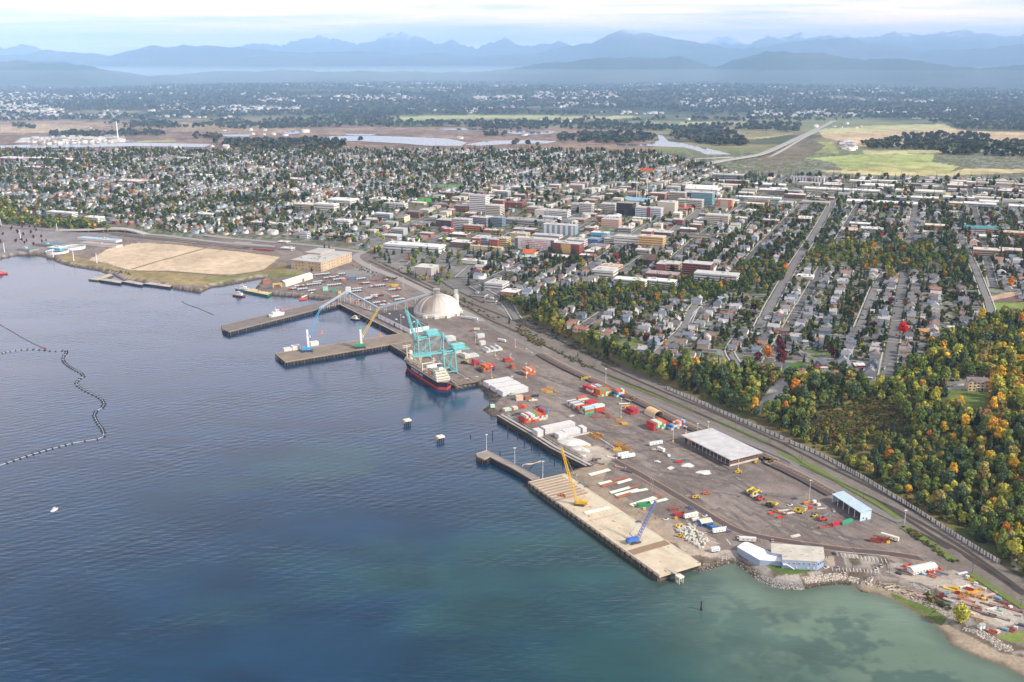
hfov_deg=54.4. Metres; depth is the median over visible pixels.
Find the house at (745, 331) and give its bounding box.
[740,327,748,336]
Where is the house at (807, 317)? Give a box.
[799,314,811,319]
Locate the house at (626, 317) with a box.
[622,313,630,320]
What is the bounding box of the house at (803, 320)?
[797,318,805,322]
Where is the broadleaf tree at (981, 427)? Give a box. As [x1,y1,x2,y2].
[975,421,987,436]
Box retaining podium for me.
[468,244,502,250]
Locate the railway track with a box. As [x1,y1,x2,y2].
[24,227,1023,594]
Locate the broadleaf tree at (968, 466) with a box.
[964,462,972,477]
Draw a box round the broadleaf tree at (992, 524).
[984,516,1000,533]
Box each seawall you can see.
[497,415,528,437]
[528,433,549,451]
[549,447,586,467]
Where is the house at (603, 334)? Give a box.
[600,332,611,338]
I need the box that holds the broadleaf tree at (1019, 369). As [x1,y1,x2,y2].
[1013,366,1022,373]
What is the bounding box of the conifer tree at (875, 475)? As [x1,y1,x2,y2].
[872,465,877,479]
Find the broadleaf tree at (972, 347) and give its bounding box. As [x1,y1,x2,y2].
[968,343,977,355]
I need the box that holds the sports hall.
[623,197,652,202]
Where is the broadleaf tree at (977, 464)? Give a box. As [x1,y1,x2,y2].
[973,461,980,477]
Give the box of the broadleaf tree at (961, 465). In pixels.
[957,461,966,470]
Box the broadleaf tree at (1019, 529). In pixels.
[1014,525,1023,536]
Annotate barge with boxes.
[88,273,113,281]
[99,278,122,284]
[122,280,143,286]
[143,282,171,288]
[243,289,271,296]
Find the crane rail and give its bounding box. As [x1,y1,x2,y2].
[393,342,470,383]
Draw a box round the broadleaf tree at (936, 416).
[931,412,941,425]
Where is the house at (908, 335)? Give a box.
[905,331,913,340]
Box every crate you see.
[263,279,269,283]
[515,394,522,400]
[524,395,530,399]
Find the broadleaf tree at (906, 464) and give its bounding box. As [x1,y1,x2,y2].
[904,461,910,471]
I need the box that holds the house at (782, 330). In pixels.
[772,326,789,334]
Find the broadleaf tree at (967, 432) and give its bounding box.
[961,425,972,441]
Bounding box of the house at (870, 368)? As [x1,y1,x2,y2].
[863,365,874,374]
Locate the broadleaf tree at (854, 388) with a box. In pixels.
[849,382,860,399]
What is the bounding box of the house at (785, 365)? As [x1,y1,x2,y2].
[776,361,788,367]
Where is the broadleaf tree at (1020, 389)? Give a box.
[1014,385,1023,394]
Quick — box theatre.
[534,208,549,215]
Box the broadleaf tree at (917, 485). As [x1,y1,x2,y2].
[914,478,921,490]
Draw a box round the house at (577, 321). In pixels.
[568,319,579,323]
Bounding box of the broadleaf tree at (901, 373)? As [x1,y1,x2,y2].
[895,370,905,377]
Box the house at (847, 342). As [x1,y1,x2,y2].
[844,341,854,348]
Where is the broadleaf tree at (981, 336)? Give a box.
[977,332,986,340]
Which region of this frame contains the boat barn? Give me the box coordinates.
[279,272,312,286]
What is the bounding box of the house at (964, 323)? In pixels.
[960,320,967,326]
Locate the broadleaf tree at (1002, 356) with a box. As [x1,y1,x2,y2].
[998,353,1005,361]
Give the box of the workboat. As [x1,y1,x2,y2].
[235,285,249,289]
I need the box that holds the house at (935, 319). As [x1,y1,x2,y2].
[930,317,939,325]
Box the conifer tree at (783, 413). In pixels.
[780,404,785,419]
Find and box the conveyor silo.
[453,289,458,302]
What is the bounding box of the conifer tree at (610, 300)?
[608,292,612,305]
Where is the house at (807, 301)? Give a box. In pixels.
[805,300,815,304]
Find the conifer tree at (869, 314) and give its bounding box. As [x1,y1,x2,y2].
[865,307,871,320]
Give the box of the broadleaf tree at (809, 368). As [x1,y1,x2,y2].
[806,364,812,372]
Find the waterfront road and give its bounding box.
[1,225,903,522]
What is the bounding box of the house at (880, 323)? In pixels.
[876,321,887,327]
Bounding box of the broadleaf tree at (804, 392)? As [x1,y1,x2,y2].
[799,384,809,397]
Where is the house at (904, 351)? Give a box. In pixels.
[900,349,910,355]
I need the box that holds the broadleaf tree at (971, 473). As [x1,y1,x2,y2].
[963,469,977,484]
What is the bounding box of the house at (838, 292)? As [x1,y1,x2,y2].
[834,289,841,295]
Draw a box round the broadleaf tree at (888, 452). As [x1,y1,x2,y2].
[885,449,893,458]
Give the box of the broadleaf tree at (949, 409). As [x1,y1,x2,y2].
[941,404,954,417]
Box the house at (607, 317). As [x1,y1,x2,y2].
[601,315,612,319]
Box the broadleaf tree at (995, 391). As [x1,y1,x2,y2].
[990,388,998,396]
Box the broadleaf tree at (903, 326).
[898,321,908,337]
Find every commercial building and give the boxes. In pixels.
[359,220,370,224]
[364,217,382,222]
[367,228,378,232]
[370,226,386,231]
[374,212,393,218]
[381,233,401,237]
[383,220,398,226]
[391,227,407,234]
[397,214,409,222]
[405,210,422,217]
[410,223,422,228]
[410,235,427,240]
[411,201,426,204]
[413,221,433,225]
[419,208,432,212]
[419,231,434,236]
[429,215,436,221]
[432,202,451,206]
[433,194,444,198]
[438,237,456,241]
[440,210,451,215]
[442,191,454,195]
[444,199,458,202]
[449,232,470,236]
[456,195,467,199]
[460,192,471,197]
[464,211,477,217]
[473,191,486,193]
[490,185,502,189]
[492,199,505,203]
[494,190,510,195]
[511,185,525,191]
[514,194,526,198]
[528,199,544,202]
[549,184,560,188]
[563,219,574,223]
[565,195,579,199]
[569,183,584,189]
[569,217,587,221]
[577,182,588,187]
[579,253,589,257]
[582,198,597,203]
[582,212,597,216]
[584,187,594,193]
[584,226,596,232]
[584,249,596,253]
[588,243,609,249]
[591,195,602,200]
[596,215,616,222]
[601,234,613,239]
[606,189,619,192]
[612,197,623,201]
[620,186,634,189]
[627,191,641,196]
[628,181,638,185]
[628,219,642,224]
[632,217,651,220]
[641,186,654,191]
[641,229,653,234]
[647,195,657,200]
[649,182,662,187]
[650,192,666,198]
[653,223,662,228]
[656,222,674,226]
[666,185,680,190]
[671,183,686,188]
[673,211,682,217]
[679,210,687,215]
[679,227,697,231]
[689,223,701,227]
[701,181,714,184]
[714,207,727,210]
[717,183,743,188]
[722,185,732,190]
[724,179,748,183]
[737,191,754,194]
[741,188,757,192]
[745,202,764,206]
[747,198,769,204]
[778,201,793,204]
[784,193,805,198]
[798,181,819,185]
[799,184,812,187]
[802,200,830,205]
[807,195,834,199]
[823,183,840,186]
[838,192,862,196]
[849,179,870,182]
[871,179,896,183]
[896,182,920,185]
[921,183,941,186]
[923,185,939,189]
[943,195,974,200]
[945,179,966,182]
[947,184,966,188]
[948,188,966,191]
[966,181,992,184]
[967,178,991,181]
[969,184,995,188]
[972,195,1000,200]
[973,187,993,191]
[975,181,987,184]
[996,180,1013,182]
[996,182,1016,185]
[996,185,1017,188]
[997,189,1022,192]
[1001,194,1023,198]
[1002,198,1023,205]
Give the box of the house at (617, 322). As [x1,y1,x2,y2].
[612,319,619,327]
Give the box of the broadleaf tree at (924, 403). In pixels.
[920,401,928,406]
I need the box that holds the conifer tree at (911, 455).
[907,444,913,459]
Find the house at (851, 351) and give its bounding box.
[843,348,853,357]
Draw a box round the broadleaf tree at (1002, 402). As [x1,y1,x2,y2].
[996,397,1006,409]
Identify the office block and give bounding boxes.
[383,241,412,250]
[397,238,419,241]
[407,242,445,253]
[484,279,508,289]
[485,204,504,215]
[491,216,505,226]
[548,209,570,217]
[571,202,580,211]
[579,202,594,213]
[591,266,617,277]
[600,202,615,210]
[604,236,613,243]
[668,191,686,199]
[678,198,703,208]
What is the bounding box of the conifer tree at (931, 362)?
[929,352,933,367]
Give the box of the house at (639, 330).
[636,328,644,335]
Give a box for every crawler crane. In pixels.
[560,448,587,506]
[625,500,656,544]
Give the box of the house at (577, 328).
[572,325,589,332]
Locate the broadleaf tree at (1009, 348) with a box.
[1005,345,1016,358]
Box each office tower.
[469,194,489,212]
[616,201,635,215]
[691,191,714,204]
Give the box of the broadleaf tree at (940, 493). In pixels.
[930,489,946,510]
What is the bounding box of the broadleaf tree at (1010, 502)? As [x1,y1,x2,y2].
[1007,498,1015,511]
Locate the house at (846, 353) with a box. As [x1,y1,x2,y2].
[841,350,849,357]
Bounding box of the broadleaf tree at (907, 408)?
[902,401,912,417]
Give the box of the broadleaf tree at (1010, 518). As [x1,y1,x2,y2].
[1004,512,1014,529]
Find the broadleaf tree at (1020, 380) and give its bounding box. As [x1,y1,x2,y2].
[1014,378,1023,385]
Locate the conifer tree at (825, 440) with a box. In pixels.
[823,430,828,444]
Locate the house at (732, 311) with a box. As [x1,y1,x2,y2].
[728,309,736,315]
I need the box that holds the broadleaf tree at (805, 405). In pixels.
[800,401,808,410]
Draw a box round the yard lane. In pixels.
[536,353,924,561]
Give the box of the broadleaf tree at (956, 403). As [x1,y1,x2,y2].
[953,399,963,411]
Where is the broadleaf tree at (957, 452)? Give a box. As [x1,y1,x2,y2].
[952,447,964,459]
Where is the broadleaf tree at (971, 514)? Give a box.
[965,509,976,522]
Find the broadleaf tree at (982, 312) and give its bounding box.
[977,308,986,317]
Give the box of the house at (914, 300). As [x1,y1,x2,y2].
[910,297,917,302]
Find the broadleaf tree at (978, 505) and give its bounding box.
[973,500,981,511]
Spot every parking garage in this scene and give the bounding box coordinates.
[506,216,556,224]
[614,234,638,244]
[693,269,739,284]
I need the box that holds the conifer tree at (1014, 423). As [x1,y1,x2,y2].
[1012,415,1016,432]
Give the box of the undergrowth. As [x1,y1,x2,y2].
[106,232,1023,610]
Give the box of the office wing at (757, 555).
[737,542,781,565]
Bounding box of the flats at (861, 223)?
[849,221,869,225]
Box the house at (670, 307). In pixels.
[665,305,672,310]
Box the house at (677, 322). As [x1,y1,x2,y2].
[671,319,681,324]
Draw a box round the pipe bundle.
[989,609,1002,614]
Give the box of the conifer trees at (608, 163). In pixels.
[0,143,1023,404]
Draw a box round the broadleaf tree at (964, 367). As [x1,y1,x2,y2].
[962,364,969,376]
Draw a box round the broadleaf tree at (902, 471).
[896,465,907,480]
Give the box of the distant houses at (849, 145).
[0,82,1021,150]
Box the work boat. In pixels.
[268,306,295,317]
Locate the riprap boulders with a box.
[55,260,1012,651]
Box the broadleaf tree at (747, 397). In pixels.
[739,393,751,410]
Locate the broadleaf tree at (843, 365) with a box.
[838,361,847,374]
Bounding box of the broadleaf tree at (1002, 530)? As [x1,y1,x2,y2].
[995,528,1008,543]
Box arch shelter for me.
[644,406,663,417]
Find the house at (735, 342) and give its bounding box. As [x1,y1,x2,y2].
[732,340,741,348]
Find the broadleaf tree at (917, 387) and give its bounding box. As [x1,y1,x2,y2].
[913,385,919,393]
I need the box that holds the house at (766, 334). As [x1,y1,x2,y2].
[761,333,773,340]
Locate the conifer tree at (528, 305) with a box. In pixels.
[526,297,530,310]
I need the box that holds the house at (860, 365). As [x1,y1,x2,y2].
[853,361,864,369]
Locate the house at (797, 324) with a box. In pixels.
[795,322,804,328]
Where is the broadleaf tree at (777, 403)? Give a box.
[773,399,781,413]
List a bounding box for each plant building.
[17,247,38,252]
[35,242,65,246]
[47,245,68,249]
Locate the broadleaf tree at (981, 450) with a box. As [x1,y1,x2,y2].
[975,444,985,459]
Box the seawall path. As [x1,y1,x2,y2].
[501,414,593,464]
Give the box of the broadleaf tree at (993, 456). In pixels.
[990,453,996,463]
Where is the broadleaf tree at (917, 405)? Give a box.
[913,403,919,412]
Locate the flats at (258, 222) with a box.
[250,220,272,226]
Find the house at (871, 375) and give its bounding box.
[866,371,876,379]
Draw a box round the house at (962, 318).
[960,316,971,322]
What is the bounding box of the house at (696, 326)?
[689,323,698,330]
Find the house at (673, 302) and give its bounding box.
[669,300,677,306]
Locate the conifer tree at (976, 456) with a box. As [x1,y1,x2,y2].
[974,449,977,461]
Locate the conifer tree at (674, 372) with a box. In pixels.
[672,366,676,378]
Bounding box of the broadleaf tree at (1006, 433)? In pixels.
[1002,428,1012,443]
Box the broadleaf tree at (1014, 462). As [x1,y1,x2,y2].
[1008,457,1019,474]
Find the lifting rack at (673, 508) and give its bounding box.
[668,506,679,510]
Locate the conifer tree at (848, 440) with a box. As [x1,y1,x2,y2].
[846,432,849,443]
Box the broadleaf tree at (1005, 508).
[1001,505,1009,514]
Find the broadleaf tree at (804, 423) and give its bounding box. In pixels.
[800,420,809,433]
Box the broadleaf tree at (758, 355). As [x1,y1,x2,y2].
[753,352,761,360]
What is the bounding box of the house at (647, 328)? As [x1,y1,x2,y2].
[637,325,650,332]
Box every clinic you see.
[613,276,648,287]
[647,277,677,288]
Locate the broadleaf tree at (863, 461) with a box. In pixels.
[860,456,868,472]
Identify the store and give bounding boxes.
[443,227,453,231]
[483,228,502,232]
[523,255,543,258]
[536,215,561,220]
[548,254,569,260]
[587,237,601,242]
[590,230,609,236]
[640,168,651,172]
[681,232,718,238]
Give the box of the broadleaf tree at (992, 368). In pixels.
[985,364,995,375]
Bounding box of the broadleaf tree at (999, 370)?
[993,365,1006,377]
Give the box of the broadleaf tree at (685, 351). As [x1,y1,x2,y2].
[681,348,689,359]
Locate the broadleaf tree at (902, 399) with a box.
[898,394,907,412]
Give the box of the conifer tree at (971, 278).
[969,272,972,284]
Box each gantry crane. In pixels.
[405,309,440,359]
[411,332,469,373]
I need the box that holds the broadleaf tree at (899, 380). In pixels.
[891,375,904,386]
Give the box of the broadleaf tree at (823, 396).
[819,389,828,405]
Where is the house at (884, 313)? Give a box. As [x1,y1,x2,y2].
[881,310,888,315]
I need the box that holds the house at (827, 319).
[823,316,832,323]
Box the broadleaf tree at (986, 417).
[981,414,991,434]
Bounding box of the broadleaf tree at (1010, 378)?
[1005,372,1015,386]
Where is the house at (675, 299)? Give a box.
[669,298,679,302]
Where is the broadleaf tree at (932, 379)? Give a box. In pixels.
[928,373,938,387]
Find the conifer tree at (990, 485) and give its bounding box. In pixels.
[987,474,992,490]
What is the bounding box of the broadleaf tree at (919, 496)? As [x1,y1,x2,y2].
[913,491,924,502]
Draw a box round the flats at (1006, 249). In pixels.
[999,247,1021,254]
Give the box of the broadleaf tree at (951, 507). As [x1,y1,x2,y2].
[945,499,956,512]
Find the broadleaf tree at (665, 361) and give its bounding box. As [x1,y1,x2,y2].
[658,358,667,367]
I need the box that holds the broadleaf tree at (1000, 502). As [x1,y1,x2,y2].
[993,495,1007,511]
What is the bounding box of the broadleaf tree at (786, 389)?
[782,385,791,394]
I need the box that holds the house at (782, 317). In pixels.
[773,314,784,322]
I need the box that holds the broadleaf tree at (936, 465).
[931,460,942,476]
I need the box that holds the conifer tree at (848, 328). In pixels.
[846,319,850,332]
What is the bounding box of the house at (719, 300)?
[715,297,723,304]
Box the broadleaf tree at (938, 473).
[935,469,943,481]
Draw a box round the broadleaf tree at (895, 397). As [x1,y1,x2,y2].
[893,391,902,409]
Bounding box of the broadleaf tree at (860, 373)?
[856,370,863,381]
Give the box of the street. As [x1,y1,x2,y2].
[23,151,1023,378]
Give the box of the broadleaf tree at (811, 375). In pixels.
[808,370,815,388]
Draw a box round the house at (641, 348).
[637,344,647,352]
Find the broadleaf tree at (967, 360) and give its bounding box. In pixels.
[960,357,973,365]
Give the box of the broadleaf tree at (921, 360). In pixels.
[916,356,927,368]
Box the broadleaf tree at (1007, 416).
[1003,413,1012,424]
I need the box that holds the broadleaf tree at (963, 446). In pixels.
[959,444,967,456]
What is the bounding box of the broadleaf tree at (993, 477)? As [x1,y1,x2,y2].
[987,474,996,484]
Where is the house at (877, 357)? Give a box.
[869,353,880,362]
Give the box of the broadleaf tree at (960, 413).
[955,410,964,423]
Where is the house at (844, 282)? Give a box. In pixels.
[838,280,848,286]
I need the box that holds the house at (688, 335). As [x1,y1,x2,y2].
[682,331,694,339]
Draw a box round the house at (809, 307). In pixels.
[805,306,813,310]
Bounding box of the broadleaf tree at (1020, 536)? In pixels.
[1015,534,1023,550]
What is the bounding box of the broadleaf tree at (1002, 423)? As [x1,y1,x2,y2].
[999,420,1009,427]
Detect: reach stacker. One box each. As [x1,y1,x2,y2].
[744,487,755,494]
[750,489,761,497]
[756,492,767,500]
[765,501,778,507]
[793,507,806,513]
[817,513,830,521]
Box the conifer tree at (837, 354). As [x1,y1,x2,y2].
[835,344,839,356]
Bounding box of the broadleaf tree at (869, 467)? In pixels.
[864,462,873,475]
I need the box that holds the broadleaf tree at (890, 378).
[884,376,893,382]
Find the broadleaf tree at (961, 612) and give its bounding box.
[952,603,970,623]
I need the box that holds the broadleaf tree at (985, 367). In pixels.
[981,362,989,374]
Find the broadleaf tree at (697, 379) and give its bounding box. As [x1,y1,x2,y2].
[692,374,702,384]
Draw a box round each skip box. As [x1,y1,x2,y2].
[347,276,355,279]
[637,501,650,507]
[673,511,684,515]
[870,537,882,543]
[876,536,888,541]
[965,586,973,590]
[967,577,976,581]
[987,628,997,634]
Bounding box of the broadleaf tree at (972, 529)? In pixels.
[967,516,980,536]
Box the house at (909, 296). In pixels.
[907,294,916,300]
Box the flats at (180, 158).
[177,157,191,160]
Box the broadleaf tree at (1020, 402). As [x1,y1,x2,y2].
[1017,396,1023,406]
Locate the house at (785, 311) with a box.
[780,308,787,314]
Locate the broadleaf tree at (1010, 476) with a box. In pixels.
[1005,470,1013,483]
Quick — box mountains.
[0,29,1023,89]
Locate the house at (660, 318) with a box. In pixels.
[653,313,662,321]
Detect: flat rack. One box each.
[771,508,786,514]
[927,567,941,571]
[943,585,960,591]
[957,595,975,602]
[962,600,981,608]
[965,588,980,593]
[970,592,988,600]
[973,607,990,616]
[982,591,997,596]
[991,612,1010,621]
[1004,604,1022,612]
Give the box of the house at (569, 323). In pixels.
[566,320,575,328]
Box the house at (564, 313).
[559,310,567,316]
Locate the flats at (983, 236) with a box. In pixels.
[979,234,1012,239]
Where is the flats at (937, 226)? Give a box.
[925,223,944,229]
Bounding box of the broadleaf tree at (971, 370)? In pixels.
[967,363,975,374]
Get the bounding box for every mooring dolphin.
[403,418,411,424]
[436,434,444,441]
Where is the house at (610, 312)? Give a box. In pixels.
[603,310,612,315]
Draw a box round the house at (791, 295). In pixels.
[787,294,797,301]
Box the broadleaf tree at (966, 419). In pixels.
[961,413,970,429]
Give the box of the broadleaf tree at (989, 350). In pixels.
[984,346,991,354]
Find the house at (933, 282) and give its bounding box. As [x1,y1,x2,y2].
[931,280,938,284]
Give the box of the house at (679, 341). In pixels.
[674,339,684,346]
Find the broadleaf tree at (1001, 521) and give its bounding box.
[997,518,1004,529]
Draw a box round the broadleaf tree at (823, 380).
[820,376,827,386]
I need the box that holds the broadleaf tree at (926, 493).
[922,489,929,501]
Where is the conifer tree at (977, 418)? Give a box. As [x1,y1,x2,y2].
[971,408,980,424]
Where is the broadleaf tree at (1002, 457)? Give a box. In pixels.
[995,452,1007,463]
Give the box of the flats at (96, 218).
[86,215,104,222]
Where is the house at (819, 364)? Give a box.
[810,357,827,369]
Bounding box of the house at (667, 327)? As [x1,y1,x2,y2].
[663,326,674,331]
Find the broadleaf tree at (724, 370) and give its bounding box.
[718,364,729,377]
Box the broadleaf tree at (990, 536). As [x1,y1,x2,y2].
[985,530,994,540]
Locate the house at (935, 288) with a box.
[930,286,940,290]
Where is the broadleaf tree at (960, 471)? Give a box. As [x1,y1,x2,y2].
[957,469,963,479]
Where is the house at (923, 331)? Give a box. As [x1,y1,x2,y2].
[915,328,939,334]
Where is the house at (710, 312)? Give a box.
[706,309,712,315]
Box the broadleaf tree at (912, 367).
[905,364,914,373]
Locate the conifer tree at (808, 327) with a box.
[806,318,810,331]
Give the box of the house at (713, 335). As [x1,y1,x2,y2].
[704,331,716,339]
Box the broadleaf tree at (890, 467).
[887,464,892,474]
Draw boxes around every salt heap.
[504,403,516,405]
[558,436,590,445]
[571,446,589,451]
[681,463,693,466]
[695,470,710,474]
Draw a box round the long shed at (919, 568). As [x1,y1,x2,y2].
[907,561,937,574]
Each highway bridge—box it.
[695,157,732,158]
[707,121,834,163]
[769,128,826,156]
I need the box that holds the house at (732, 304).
[729,302,740,308]
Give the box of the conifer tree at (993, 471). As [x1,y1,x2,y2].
[991,460,996,474]
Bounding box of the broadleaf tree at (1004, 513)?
[1001,511,1006,519]
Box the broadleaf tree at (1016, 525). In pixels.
[1013,522,1023,529]
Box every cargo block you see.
[283,347,292,351]
[291,344,300,349]
[309,340,318,345]
[483,376,513,387]
[490,380,520,391]
[497,384,527,396]
[532,427,542,436]
[541,420,574,434]
[554,431,565,438]
[561,426,580,435]
[578,425,586,432]
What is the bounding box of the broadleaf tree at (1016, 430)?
[1012,422,1023,439]
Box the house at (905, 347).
[899,346,911,354]
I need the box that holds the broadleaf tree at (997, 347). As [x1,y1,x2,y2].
[993,342,1003,354]
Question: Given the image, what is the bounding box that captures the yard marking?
[465,346,893,572]
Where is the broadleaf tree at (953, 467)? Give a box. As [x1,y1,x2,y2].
[948,462,958,478]
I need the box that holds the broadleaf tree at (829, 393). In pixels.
[825,389,833,401]
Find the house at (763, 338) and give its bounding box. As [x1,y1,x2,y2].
[758,336,767,343]
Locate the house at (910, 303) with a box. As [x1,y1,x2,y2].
[906,301,915,308]
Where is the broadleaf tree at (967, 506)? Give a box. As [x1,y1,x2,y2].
[963,503,973,511]
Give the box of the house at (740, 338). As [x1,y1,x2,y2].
[736,336,744,345]
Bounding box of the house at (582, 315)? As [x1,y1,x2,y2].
[578,311,586,318]
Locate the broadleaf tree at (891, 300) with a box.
[888,297,894,307]
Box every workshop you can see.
[414,263,438,276]
[461,258,487,264]
[471,292,488,297]
[484,297,499,303]
[500,288,520,295]
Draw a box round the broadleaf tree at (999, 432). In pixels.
[994,427,1005,438]
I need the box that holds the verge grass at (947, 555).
[608,378,1023,607]
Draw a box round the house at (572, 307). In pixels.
[567,305,575,312]
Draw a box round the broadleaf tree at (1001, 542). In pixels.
[996,538,1004,554]
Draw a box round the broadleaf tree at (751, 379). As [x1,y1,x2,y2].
[746,375,757,386]
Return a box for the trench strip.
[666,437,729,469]
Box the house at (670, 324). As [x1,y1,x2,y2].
[663,321,672,326]
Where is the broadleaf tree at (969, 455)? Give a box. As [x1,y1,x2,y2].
[961,449,974,460]
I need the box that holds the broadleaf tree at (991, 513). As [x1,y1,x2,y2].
[984,510,998,520]
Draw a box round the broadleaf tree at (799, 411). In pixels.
[796,407,804,421]
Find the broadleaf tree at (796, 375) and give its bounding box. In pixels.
[792,371,800,378]
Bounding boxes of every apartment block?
[384,202,407,208]
[452,217,472,229]
[470,215,489,226]
[472,236,481,244]
[480,236,491,245]
[489,237,498,245]
[497,236,510,247]
[503,270,516,278]
[514,236,557,250]
[532,233,562,238]
[542,222,577,235]
[566,237,587,246]
[635,206,663,217]
[638,234,665,245]
[705,213,730,224]
[763,218,779,224]
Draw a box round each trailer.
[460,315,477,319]
[617,451,628,456]
[620,452,634,458]
[649,440,662,445]
[657,446,664,451]
[684,511,697,518]
[710,546,719,552]
[712,527,725,533]
[739,536,755,542]
[880,532,898,541]
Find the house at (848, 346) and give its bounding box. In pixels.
[845,344,853,348]
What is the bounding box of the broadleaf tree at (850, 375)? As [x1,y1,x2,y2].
[843,370,856,382]
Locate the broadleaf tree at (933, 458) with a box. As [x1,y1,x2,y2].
[930,455,937,461]
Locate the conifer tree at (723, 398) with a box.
[720,389,725,403]
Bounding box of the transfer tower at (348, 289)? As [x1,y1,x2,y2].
[346,287,350,302]
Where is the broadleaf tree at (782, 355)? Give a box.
[775,342,787,362]
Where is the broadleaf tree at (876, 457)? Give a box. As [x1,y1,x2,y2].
[871,452,881,467]
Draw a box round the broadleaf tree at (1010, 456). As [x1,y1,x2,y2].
[1006,453,1016,469]
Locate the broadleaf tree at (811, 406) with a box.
[808,400,815,414]
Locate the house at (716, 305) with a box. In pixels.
[713,303,721,308]
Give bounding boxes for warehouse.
[277,240,290,243]
[280,246,294,250]
[378,311,428,332]
[681,428,762,465]
[735,195,781,200]
[754,182,786,187]
[804,186,841,192]
[843,188,879,192]
[846,199,917,206]
[860,183,894,187]
[885,195,906,200]
[895,188,945,194]
[906,195,938,200]
[964,201,996,207]
[979,199,999,204]
[1008,203,1023,208]
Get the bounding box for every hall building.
[0,156,29,161]
[22,165,58,169]
[53,157,72,160]
[120,179,146,183]
[186,173,213,177]
[194,211,213,217]
[290,177,305,180]
[293,202,313,210]
[299,231,311,238]
[313,202,338,211]
[327,197,358,205]
[334,218,352,227]
[600,263,621,270]
[618,225,634,231]
[635,248,651,254]
[654,230,673,236]
[697,216,705,223]
[735,216,747,220]
[758,188,775,192]
[775,189,800,194]
[796,273,813,280]
[841,227,857,233]
[860,226,877,233]
[949,201,962,205]
[999,230,1023,237]
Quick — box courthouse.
[657,200,677,214]
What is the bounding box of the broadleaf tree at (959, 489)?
[953,483,967,502]
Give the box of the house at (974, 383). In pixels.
[964,376,989,390]
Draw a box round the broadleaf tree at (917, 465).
[912,461,922,472]
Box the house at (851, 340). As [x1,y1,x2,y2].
[847,339,856,347]
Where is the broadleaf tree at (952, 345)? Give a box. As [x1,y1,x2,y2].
[949,340,958,352]
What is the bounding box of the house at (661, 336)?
[655,333,664,339]
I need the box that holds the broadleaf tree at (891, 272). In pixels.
[886,269,897,276]
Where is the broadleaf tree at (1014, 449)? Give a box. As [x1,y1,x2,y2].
[1008,445,1020,454]
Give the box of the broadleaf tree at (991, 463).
[988,459,993,471]
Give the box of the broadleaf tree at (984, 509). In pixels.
[979,505,988,512]
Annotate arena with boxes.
[684,184,721,192]
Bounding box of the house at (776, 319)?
[772,318,780,323]
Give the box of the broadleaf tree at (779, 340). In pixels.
[776,335,783,345]
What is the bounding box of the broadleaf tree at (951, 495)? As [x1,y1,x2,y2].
[945,490,958,503]
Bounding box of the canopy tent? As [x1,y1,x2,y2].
[697,517,712,526]
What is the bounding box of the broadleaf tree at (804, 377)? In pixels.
[800,371,808,383]
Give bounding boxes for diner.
[522,249,537,254]
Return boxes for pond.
[223,134,250,136]
[280,131,299,133]
[440,128,490,129]
[465,140,555,145]
[507,130,555,134]
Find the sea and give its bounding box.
[0,255,1023,681]
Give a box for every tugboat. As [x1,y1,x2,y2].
[232,291,245,296]
[350,315,359,319]
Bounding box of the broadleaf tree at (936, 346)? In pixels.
[932,343,940,350]
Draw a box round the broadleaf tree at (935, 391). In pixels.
[929,387,940,408]
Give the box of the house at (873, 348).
[869,346,879,352]
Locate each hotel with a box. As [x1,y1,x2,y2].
[553,240,583,254]
[717,198,732,208]
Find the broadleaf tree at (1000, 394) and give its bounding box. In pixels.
[996,392,1004,401]
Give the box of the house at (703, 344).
[697,340,710,348]
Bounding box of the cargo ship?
[403,344,462,389]
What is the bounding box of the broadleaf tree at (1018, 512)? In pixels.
[1013,506,1023,523]
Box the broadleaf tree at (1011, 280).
[1007,276,1015,285]
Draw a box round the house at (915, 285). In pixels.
[911,283,920,286]
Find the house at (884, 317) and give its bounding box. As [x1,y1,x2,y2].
[878,316,889,323]
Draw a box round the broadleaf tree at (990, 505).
[982,500,993,510]
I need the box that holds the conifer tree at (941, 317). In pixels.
[940,310,944,322]
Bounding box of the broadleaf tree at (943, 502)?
[938,498,947,513]
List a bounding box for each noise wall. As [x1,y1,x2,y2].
[666,386,784,439]
[789,439,999,563]
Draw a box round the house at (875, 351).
[868,349,880,358]
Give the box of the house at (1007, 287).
[1004,284,1012,289]
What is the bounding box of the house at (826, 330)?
[819,327,830,334]
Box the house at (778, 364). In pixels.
[773,361,782,371]
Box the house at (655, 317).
[650,315,657,322]
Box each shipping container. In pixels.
[576,395,586,398]
[584,406,594,409]
[587,400,597,403]
[594,404,604,407]
[624,409,632,414]
[626,406,634,411]
[647,420,655,425]
[831,519,843,526]
[841,518,852,524]
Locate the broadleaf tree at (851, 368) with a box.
[847,366,856,373]
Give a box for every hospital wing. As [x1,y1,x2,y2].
[645,270,679,278]
[656,260,666,270]
[665,260,681,271]
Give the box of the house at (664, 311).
[658,309,666,316]
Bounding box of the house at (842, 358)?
[838,355,848,364]
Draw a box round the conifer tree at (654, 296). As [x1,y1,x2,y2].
[652,289,655,301]
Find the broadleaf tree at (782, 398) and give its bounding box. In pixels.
[776,393,787,403]
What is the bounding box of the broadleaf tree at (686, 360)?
[682,355,691,374]
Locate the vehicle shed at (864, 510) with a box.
[832,491,871,520]
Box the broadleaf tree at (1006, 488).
[997,483,1012,499]
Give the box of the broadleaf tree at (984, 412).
[981,409,991,416]
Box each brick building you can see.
[435,217,451,226]
[450,239,475,247]
[454,204,468,211]
[463,224,484,231]
[505,200,526,208]
[510,231,529,236]
[513,227,536,232]
[526,205,543,213]
[601,217,621,226]
[672,218,684,224]
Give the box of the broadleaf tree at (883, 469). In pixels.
[878,465,887,479]
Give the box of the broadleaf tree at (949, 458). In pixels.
[944,451,954,467]

